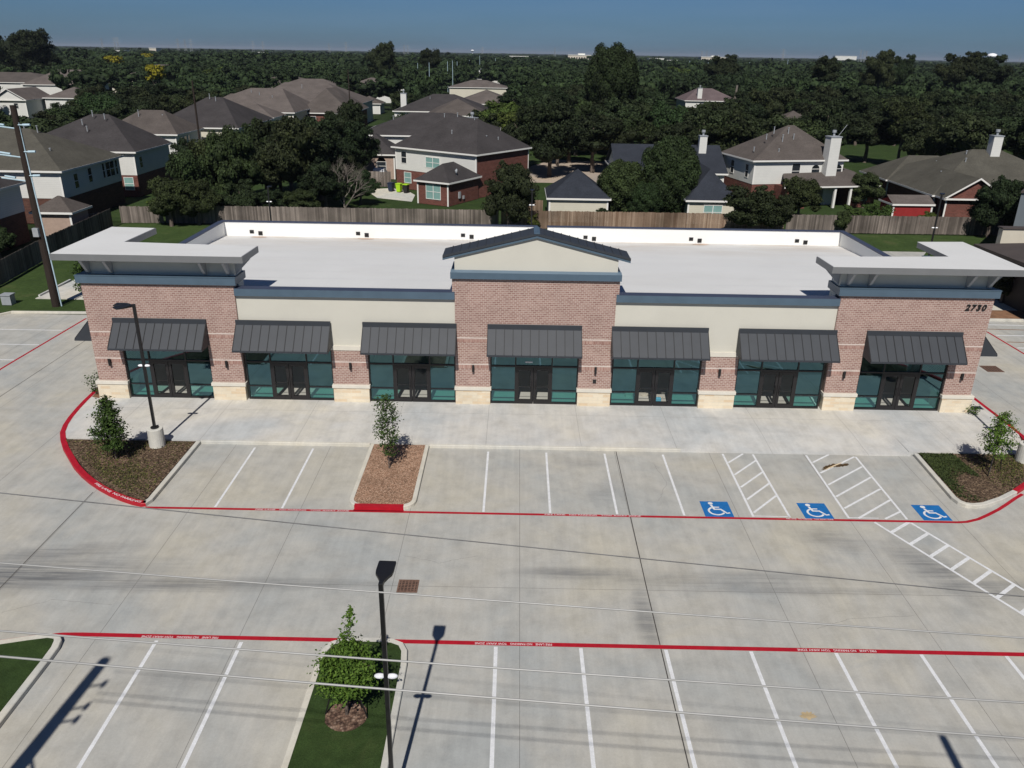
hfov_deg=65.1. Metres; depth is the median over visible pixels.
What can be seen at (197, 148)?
tree
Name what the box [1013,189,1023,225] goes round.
warehouse
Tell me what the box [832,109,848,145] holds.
tree
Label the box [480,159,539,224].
tree
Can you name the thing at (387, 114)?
ground
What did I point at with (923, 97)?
tree
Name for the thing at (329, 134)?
tree
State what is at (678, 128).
tree
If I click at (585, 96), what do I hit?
tree
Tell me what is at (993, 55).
water tower
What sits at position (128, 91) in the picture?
tree
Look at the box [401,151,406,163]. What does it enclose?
window
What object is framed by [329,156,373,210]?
bare tree
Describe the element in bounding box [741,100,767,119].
tree
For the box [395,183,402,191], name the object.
wheelie bin
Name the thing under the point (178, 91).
tree
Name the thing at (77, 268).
young tree
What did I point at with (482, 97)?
house
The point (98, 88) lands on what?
tree
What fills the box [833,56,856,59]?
building
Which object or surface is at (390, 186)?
wheelie bin
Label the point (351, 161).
tree
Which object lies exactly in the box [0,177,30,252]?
house
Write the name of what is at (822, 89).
tree
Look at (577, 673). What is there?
power line
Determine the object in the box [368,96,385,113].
house
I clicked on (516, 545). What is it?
power line
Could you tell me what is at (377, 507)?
painted kerb end
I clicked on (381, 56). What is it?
tree
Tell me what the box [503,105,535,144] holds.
tree
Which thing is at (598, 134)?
tree
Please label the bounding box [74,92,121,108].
tree
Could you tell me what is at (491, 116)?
tree
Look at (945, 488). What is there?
kerb
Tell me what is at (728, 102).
tree
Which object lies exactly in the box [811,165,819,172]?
window
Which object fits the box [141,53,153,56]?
tree
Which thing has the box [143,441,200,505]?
kerb
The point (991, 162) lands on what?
house
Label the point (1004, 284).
tree
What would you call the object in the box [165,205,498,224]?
wooden fence
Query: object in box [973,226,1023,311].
neighbour building
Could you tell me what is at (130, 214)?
wooden fence
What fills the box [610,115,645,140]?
tree
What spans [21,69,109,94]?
house
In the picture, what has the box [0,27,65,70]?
tree
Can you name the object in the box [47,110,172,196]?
house
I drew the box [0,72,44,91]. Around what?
house
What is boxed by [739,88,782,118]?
tree
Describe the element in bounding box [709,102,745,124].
tree
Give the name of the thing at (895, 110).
tree
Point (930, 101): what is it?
tree
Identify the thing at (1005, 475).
ground cover
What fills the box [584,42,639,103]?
tree
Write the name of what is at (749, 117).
tree
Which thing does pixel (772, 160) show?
house
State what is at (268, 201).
lamp post
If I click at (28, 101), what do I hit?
house
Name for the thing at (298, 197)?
tree
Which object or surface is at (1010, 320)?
kerb
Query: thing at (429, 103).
house
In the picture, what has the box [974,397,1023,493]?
kerb
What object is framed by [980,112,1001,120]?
tree
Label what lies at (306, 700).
kerb
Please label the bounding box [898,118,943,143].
tree
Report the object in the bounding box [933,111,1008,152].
tree
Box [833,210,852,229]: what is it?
tree
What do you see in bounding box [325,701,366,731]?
mulch ring
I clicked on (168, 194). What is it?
tree
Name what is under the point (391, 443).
young tree
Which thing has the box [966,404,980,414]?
shrub
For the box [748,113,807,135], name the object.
tree
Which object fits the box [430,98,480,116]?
house
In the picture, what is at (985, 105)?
tree
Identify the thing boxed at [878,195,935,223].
garden shed
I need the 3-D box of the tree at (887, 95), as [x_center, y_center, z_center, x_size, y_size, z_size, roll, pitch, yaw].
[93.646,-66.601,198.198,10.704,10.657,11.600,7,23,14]
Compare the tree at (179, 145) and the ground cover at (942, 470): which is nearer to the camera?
the ground cover at (942, 470)
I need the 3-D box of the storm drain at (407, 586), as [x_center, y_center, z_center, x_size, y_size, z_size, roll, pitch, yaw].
[-3.729,7.247,28.791,0.740,0.022,0.740,1,22,0]
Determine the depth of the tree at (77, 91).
206.28 m
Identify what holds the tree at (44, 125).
on the backyard grass at (880, 153)
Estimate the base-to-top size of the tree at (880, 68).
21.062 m
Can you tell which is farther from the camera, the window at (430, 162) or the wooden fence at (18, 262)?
the window at (430, 162)
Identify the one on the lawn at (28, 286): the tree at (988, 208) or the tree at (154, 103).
the tree at (988, 208)
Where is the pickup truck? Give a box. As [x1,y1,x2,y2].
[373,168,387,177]
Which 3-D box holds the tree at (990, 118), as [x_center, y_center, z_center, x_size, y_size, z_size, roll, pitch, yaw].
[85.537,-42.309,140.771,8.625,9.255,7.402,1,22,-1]
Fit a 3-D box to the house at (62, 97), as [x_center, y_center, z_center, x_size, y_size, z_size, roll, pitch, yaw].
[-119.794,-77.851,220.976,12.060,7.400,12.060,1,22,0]
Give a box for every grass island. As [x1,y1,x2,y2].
[0,638,53,711]
[288,642,400,767]
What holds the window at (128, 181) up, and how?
in the house at (144, 159)
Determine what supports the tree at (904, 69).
on the ground at (387, 114)
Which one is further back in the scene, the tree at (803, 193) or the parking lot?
the tree at (803, 193)
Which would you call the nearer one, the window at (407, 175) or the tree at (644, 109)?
the window at (407, 175)
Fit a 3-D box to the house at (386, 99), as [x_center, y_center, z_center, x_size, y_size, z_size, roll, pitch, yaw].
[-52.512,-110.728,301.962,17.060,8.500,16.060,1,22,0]
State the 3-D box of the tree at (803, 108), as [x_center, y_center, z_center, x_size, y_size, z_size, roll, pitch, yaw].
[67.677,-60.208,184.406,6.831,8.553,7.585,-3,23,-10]
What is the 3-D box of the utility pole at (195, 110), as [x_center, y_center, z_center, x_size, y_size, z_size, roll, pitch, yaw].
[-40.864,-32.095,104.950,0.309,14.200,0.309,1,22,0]
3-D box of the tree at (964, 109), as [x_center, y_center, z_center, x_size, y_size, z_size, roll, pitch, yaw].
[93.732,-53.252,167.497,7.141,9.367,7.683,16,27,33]
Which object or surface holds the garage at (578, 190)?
on the backyard grass at (880, 153)
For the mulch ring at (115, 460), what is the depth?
36.93 m
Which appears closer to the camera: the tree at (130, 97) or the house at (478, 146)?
the house at (478, 146)
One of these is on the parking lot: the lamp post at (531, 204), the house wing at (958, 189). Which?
the lamp post at (531, 204)
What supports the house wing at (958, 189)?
attached to the house at (991, 162)
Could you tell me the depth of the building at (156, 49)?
1324.49 m
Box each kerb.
[0,311,85,315]
[0,633,61,727]
[38,279,74,295]
[60,391,145,506]
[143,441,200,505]
[201,440,680,451]
[281,638,406,767]
[350,444,428,509]
[913,453,1016,508]
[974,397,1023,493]
[989,318,1023,321]
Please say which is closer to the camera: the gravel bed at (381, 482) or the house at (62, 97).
the gravel bed at (381, 482)
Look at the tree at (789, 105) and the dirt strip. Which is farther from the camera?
the tree at (789, 105)
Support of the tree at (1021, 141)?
on the backyard grass at (880, 153)
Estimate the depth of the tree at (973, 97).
184.46 m
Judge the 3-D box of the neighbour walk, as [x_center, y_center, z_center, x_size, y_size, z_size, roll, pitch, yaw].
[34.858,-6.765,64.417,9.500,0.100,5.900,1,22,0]
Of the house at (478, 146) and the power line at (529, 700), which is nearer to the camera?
the power line at (529, 700)
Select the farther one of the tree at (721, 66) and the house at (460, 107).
the tree at (721, 66)
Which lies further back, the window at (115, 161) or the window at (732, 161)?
the window at (732, 161)
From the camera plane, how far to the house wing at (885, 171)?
109.01 m
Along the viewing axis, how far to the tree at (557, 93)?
168.27 m
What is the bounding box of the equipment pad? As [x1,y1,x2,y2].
[35,281,83,299]
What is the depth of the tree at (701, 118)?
122.84 m
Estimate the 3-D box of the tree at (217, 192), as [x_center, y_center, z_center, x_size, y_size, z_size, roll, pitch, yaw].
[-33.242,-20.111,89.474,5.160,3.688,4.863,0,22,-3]
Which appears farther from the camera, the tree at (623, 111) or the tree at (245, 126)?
the tree at (623, 111)
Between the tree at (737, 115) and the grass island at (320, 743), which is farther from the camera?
the tree at (737, 115)
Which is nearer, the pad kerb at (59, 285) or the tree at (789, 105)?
the pad kerb at (59, 285)
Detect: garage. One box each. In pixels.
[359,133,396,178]
[545,169,610,221]
[683,162,735,223]
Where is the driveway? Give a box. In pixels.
[529,160,607,182]
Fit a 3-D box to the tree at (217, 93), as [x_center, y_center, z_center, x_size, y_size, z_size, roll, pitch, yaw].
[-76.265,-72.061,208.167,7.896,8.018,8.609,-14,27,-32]
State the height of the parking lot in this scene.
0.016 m
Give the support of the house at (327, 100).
on the backyard grass at (880, 153)
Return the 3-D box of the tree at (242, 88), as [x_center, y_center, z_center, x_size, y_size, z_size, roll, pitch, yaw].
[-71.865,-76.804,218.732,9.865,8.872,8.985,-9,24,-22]
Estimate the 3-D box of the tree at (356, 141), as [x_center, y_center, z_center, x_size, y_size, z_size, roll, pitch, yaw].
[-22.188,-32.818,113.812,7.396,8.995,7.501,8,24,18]
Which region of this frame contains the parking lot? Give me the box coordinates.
[0,251,1023,767]
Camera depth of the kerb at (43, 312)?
57.36 m
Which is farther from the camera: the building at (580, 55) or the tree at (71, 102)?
the building at (580, 55)
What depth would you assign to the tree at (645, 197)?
90.43 m
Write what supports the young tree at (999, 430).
on the planting bed at (981, 487)
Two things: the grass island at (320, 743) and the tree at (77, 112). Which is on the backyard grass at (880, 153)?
the tree at (77, 112)
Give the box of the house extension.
[413,162,481,206]
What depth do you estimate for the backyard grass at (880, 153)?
104.99 m
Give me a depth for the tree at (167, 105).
178.56 m
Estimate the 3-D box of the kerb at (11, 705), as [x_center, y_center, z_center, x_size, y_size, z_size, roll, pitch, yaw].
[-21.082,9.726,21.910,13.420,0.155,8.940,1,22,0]
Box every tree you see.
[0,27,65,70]
[0,35,9,65]
[0,113,26,127]
[0,226,16,259]
[20,111,70,120]
[20,114,77,132]
[44,102,74,113]
[47,105,91,118]
[60,99,78,107]
[67,261,83,291]
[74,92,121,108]
[75,85,95,95]
[77,92,118,112]
[79,83,113,94]
[86,395,131,458]
[93,106,121,118]
[96,91,132,107]
[103,55,122,63]
[114,86,141,96]
[115,101,149,119]
[117,94,135,108]
[129,95,160,109]
[135,90,179,113]
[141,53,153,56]
[143,82,172,95]
[144,64,165,82]
[145,176,191,226]
[165,149,214,187]
[166,86,205,99]
[169,93,184,112]
[170,137,188,153]
[177,178,222,224]
[179,88,212,107]
[184,136,223,185]
[202,66,223,72]
[202,124,264,195]
[209,188,231,218]
[211,90,223,96]
[220,178,257,215]
[232,84,261,92]
[239,125,273,189]
[241,117,273,131]
[250,115,307,191]
[255,188,287,213]
[256,117,328,191]
[281,188,320,217]
[296,155,351,209]
[297,113,350,199]
[307,604,382,717]
[323,99,367,138]
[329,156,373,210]
[336,120,381,166]
[340,150,370,192]
[346,170,381,204]
[364,41,398,76]
[372,390,403,468]
[390,91,413,109]
[390,112,407,119]
[414,84,436,100]
[418,48,441,72]
[466,106,503,131]
[479,100,518,122]
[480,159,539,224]
[496,92,524,107]
[496,106,530,128]
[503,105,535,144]
[519,88,555,109]
[520,99,584,176]
[527,213,539,224]
[542,88,569,101]
[546,95,578,109]
[549,101,579,165]
[566,114,583,162]
[571,93,588,99]
[572,104,593,155]
[573,97,591,108]
[576,115,623,172]
[577,89,585,96]
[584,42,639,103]
[589,105,603,153]
[596,97,639,119]
[596,208,607,220]
[597,158,646,218]
[598,114,638,149]
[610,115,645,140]
[621,98,654,143]
[625,181,663,221]
[635,121,683,143]
[636,87,668,105]
[637,86,654,91]
[641,135,701,220]
[645,120,699,144]
[647,100,688,128]
[663,105,693,116]
[668,66,690,72]
[681,107,729,144]
[692,105,739,127]
[694,98,745,117]
[696,122,762,155]
[703,54,740,75]
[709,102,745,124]
[723,183,784,228]
[724,90,751,102]
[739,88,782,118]
[740,109,765,121]
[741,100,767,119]
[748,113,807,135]
[760,87,800,113]
[767,193,794,228]
[768,86,795,113]
[768,101,784,118]
[771,118,831,143]
[782,175,822,220]
[785,98,819,112]
[789,114,809,126]
[790,102,821,115]
[794,90,808,104]
[805,101,851,141]
[808,85,842,97]
[810,55,842,81]
[831,90,880,127]
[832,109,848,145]
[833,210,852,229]
[842,100,883,144]
[844,111,904,162]
[844,204,862,220]
[847,172,886,207]
[858,49,898,87]
[860,202,895,217]
[877,91,907,107]
[879,96,919,145]
[884,101,936,158]
[891,54,915,84]
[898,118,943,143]
[900,124,955,155]
[917,211,935,218]
[918,88,941,101]
[919,94,953,106]
[924,117,1007,153]
[925,90,976,112]
[930,107,958,121]
[931,51,981,90]
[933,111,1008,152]
[946,105,982,114]
[959,94,999,106]
[966,175,1020,236]
[968,52,1014,85]
[971,96,1006,109]
[973,100,1011,111]
[977,410,1020,476]
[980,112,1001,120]
[983,115,1003,150]
[989,93,1022,104]
[990,115,1023,156]
[992,276,1014,302]
[998,106,1023,135]
[1000,181,1023,217]
[1008,91,1023,95]
[1008,98,1023,111]
[1016,118,1023,151]
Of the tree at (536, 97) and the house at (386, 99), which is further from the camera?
the house at (386, 99)
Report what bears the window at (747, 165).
in the house at (772, 160)
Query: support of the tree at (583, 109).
on the backyard grass at (880, 153)
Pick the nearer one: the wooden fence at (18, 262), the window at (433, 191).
the wooden fence at (18, 262)
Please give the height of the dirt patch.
0.062 m
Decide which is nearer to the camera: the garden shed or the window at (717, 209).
the window at (717, 209)
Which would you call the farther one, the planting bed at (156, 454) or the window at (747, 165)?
the window at (747, 165)
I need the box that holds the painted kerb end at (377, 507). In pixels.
[353,503,403,510]
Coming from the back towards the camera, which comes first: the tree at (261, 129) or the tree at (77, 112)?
the tree at (77, 112)
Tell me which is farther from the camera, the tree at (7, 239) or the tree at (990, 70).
the tree at (990, 70)
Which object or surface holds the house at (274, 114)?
on the backyard grass at (880, 153)
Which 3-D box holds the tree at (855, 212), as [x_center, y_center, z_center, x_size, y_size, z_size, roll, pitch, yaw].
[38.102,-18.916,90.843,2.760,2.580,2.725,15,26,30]
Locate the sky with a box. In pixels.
[0,0,1023,61]
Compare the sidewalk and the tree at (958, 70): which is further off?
the tree at (958, 70)
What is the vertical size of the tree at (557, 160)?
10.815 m
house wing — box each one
[859,155,938,199]
[920,167,991,222]
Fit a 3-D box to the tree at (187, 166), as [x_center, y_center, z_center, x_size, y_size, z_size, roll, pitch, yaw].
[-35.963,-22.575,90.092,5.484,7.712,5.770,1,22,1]
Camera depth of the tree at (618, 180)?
91.34 m
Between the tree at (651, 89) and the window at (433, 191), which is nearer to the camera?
the window at (433, 191)
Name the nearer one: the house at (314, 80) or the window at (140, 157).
the window at (140, 157)
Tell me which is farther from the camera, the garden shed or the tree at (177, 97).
the tree at (177, 97)
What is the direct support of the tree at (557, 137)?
on the backyard grass at (880, 153)
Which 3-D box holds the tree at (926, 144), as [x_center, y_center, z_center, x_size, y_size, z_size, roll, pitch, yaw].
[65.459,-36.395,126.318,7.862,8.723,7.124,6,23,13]
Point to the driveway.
(560, 171)
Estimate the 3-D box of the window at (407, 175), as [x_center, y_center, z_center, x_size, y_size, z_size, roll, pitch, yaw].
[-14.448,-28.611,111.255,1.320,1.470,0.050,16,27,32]
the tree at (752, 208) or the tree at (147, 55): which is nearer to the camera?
the tree at (752, 208)
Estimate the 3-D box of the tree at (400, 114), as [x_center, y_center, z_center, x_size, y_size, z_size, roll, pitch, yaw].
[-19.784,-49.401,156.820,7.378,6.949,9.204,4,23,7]
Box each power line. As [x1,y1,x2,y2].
[0,492,1023,596]
[0,562,1023,638]
[0,630,1023,703]
[0,655,1023,739]
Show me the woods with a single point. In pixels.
(183, 68)
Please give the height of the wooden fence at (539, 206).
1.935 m
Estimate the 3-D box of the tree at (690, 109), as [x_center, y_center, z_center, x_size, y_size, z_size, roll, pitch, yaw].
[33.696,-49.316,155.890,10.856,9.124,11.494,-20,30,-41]
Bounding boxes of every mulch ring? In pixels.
[101,455,128,465]
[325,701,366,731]
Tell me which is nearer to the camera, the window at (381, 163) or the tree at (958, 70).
the window at (381, 163)
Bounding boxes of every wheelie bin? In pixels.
[387,182,394,190]
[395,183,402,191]
[402,183,409,192]
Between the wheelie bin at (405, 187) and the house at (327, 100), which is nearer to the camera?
the wheelie bin at (405, 187)
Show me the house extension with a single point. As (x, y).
(448, 184)
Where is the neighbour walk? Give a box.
[992,299,1017,310]
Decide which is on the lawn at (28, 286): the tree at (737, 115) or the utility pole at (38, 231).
the utility pole at (38, 231)
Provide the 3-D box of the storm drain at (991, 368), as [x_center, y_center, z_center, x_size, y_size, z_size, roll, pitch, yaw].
[29.871,-0.943,49.991,1.050,0.022,1.050,1,22,0]
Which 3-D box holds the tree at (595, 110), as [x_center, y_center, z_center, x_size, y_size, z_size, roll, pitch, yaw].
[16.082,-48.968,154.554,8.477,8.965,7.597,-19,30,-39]
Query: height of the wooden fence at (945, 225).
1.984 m
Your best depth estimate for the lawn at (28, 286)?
79.39 m
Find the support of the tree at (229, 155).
on the backyard grass at (880, 153)
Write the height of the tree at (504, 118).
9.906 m
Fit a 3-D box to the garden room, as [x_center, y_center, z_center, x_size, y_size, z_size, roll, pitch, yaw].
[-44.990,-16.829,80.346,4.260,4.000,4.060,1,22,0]
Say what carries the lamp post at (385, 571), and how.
on the parking lot
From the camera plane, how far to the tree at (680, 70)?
434.30 m
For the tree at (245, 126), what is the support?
on the backyard grass at (880, 153)
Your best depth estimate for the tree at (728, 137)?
117.82 m
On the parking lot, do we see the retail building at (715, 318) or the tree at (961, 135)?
the retail building at (715, 318)
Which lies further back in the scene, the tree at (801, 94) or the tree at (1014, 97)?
the tree at (801, 94)
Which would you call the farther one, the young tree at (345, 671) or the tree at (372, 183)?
the tree at (372, 183)
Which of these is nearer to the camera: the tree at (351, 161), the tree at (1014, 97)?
the tree at (351, 161)
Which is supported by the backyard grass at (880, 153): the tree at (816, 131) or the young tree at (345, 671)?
the tree at (816, 131)
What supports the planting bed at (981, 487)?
on the parking lot
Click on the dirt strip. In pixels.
(1005, 314)
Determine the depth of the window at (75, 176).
87.52 m
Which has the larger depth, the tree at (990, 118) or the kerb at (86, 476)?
the tree at (990, 118)
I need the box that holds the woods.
[0,46,1023,102]
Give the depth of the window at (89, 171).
90.34 m
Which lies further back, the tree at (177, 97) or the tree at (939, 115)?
the tree at (177, 97)
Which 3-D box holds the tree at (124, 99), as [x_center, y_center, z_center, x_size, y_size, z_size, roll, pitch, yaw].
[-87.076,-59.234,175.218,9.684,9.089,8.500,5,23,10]
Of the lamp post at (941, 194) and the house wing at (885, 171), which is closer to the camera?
the lamp post at (941, 194)
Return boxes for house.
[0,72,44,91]
[0,87,48,117]
[0,125,125,222]
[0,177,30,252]
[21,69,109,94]
[43,87,79,108]
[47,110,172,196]
[123,110,203,153]
[173,94,274,141]
[223,88,309,119]
[243,103,286,120]
[271,79,336,87]
[275,82,373,121]
[307,87,368,127]
[360,78,391,102]
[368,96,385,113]
[369,112,500,143]
[391,112,531,197]
[392,90,487,116]
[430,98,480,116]
[448,80,507,96]
[464,90,501,105]
[605,130,727,182]
[675,85,731,107]
[721,125,877,208]
[771,111,801,119]
[887,129,1023,212]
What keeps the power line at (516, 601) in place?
attached to the utility pole
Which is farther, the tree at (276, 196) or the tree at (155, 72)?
the tree at (155, 72)
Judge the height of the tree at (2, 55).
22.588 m
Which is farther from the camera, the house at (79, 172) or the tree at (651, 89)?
the tree at (651, 89)
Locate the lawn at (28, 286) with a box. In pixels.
[0,222,996,314]
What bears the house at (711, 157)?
on the backyard grass at (880, 153)
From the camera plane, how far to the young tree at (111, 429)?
36.08 m
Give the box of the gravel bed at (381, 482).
[354,444,424,503]
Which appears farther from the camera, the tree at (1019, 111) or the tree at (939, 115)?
the tree at (939, 115)
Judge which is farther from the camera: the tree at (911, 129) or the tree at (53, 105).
the tree at (53, 105)
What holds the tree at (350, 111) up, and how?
on the backyard grass at (880, 153)
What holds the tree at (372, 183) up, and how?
on the backyard grass at (880, 153)
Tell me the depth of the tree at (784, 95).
195.80 m
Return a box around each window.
[73,173,79,188]
[87,167,93,182]
[101,163,105,178]
[104,160,115,177]
[114,159,118,174]
[123,177,134,189]
[139,156,143,167]
[377,157,386,170]
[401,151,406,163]
[404,172,411,182]
[425,157,439,167]
[426,183,440,199]
[703,205,722,217]
[730,159,734,172]
[744,163,748,177]
[791,163,800,172]
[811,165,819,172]
[836,165,841,171]
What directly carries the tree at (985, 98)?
on the backyard grass at (880, 153)
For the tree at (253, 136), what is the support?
on the backyard grass at (880, 153)
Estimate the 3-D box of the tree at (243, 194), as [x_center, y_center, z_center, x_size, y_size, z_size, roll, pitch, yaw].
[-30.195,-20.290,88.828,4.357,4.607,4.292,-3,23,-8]
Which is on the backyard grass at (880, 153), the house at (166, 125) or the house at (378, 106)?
the house at (166, 125)
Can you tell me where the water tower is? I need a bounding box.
[987,53,996,57]
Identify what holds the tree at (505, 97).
on the backyard grass at (880, 153)
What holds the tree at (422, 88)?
on the backyard grass at (880, 153)
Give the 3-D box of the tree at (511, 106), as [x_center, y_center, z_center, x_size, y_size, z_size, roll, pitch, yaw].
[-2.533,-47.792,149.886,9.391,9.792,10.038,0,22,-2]
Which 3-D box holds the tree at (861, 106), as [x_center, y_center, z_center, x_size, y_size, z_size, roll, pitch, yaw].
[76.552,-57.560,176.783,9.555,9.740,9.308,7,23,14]
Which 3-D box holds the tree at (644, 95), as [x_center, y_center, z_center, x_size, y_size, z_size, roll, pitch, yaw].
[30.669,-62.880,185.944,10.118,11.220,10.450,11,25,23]
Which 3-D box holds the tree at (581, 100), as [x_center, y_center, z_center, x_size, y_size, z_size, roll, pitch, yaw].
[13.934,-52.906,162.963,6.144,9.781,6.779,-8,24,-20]
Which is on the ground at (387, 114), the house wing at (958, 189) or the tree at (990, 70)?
the tree at (990, 70)
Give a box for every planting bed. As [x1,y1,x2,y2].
[66,439,195,500]
[918,453,1023,502]
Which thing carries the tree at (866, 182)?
on the backyard grass at (880, 153)
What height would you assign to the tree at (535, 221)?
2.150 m
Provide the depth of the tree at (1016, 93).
213.75 m
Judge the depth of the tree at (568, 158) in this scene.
141.32 m
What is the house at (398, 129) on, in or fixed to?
on the backyard grass at (880, 153)
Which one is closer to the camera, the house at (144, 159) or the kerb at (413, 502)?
the kerb at (413, 502)
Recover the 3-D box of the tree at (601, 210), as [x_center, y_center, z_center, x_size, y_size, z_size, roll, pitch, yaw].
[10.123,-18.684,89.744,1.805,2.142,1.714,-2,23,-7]
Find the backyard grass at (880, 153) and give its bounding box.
[37,118,1023,235]
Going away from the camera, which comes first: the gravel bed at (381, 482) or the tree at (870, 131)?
the gravel bed at (381, 482)
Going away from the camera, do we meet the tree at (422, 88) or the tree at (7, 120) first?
the tree at (7, 120)
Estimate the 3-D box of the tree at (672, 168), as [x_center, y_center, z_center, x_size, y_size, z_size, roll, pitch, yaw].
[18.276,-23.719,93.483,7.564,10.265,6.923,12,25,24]
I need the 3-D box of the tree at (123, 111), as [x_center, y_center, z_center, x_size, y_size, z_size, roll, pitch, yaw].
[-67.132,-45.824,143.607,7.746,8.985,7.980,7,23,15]
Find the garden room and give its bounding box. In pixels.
[29,196,91,235]
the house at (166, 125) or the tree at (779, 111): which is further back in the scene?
the tree at (779, 111)
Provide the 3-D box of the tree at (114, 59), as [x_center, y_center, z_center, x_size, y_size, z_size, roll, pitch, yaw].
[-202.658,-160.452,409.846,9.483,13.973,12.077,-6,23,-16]
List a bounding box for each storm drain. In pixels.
[396,579,418,592]
[980,366,1003,371]
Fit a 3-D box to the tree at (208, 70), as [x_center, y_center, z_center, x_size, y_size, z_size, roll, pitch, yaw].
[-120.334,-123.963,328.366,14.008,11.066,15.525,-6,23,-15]
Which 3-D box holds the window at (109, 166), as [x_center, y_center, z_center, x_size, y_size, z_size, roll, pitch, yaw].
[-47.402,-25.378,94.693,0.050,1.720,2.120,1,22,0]
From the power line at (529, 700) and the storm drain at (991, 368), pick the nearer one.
the power line at (529, 700)
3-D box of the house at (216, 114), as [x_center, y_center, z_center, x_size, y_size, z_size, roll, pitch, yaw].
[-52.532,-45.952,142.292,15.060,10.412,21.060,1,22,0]
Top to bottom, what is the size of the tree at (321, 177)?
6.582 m
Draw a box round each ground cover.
[919,452,985,501]
[955,454,1023,494]
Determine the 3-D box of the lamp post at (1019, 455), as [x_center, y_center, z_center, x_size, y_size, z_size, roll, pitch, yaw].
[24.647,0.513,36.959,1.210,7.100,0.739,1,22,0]
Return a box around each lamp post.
[113,303,165,448]
[266,186,271,220]
[374,560,397,767]
[529,189,533,224]
[928,193,944,255]
[1014,440,1023,463]
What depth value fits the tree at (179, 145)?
102.53 m
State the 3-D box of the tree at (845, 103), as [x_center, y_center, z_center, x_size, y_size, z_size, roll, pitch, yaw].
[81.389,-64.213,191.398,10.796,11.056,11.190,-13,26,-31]
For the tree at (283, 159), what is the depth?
90.53 m
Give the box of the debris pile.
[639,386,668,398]
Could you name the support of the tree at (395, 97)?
on the backyard grass at (880, 153)
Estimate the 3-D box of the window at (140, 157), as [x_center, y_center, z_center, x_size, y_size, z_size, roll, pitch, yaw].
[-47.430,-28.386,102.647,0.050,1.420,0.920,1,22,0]
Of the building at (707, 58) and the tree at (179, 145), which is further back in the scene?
the building at (707, 58)
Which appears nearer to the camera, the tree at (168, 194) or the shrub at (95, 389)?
the shrub at (95, 389)
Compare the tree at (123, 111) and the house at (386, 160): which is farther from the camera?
the tree at (123, 111)
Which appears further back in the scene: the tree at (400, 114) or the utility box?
the tree at (400, 114)
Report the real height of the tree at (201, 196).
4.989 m
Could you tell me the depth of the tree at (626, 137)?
133.88 m
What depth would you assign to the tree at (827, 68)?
233.22 m
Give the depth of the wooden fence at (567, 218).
87.60 m
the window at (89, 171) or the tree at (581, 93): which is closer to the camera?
the window at (89, 171)
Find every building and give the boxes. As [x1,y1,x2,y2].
[49,220,1023,412]
[149,48,161,50]
[567,53,590,58]
[698,56,725,59]
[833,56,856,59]
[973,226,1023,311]
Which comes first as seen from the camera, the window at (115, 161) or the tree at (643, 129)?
the window at (115, 161)
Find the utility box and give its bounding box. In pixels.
[0,292,15,304]
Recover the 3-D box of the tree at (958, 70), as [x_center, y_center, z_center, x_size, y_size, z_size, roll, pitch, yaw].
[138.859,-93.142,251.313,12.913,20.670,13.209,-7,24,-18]
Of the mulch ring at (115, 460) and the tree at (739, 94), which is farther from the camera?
the tree at (739, 94)
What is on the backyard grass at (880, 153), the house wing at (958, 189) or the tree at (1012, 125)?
the tree at (1012, 125)
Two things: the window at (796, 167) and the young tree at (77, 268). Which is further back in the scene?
the window at (796, 167)
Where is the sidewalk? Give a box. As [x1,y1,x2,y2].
[66,397,1020,455]
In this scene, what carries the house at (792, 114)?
on the backyard grass at (880, 153)
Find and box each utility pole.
[0,105,61,306]
[191,80,199,139]
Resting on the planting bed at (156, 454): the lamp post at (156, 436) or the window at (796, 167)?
the lamp post at (156, 436)
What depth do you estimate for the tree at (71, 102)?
164.00 m
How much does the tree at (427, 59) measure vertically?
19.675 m
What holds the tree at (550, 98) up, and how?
on the backyard grass at (880, 153)
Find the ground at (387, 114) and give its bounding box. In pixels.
[1,84,996,257]
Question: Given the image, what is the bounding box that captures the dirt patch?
[92,391,99,397]
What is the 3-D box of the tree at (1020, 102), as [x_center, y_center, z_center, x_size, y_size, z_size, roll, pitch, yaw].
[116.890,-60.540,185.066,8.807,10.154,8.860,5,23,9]
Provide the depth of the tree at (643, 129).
125.78 m
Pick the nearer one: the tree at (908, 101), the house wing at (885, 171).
the house wing at (885, 171)
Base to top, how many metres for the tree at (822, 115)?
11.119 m
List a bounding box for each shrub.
[84,370,98,392]
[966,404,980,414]
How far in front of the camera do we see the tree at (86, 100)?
151.61 m
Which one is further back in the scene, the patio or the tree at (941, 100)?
the tree at (941, 100)
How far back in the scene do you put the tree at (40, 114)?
129.37 m
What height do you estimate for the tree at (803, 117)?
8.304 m
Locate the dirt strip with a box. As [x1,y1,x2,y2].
[990,310,1023,318]
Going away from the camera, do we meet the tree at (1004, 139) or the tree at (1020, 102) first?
the tree at (1004, 139)
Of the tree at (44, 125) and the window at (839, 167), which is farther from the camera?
the tree at (44, 125)
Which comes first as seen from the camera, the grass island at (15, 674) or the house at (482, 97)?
the grass island at (15, 674)
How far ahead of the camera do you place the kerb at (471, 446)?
38.87 m
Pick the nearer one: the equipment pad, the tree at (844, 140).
the equipment pad
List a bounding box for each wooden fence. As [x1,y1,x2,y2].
[0,208,112,284]
[119,206,163,222]
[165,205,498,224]
[369,171,390,186]
[501,210,783,228]
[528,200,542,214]
[785,214,1003,234]
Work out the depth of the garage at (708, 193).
91.09 m
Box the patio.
[371,188,414,201]

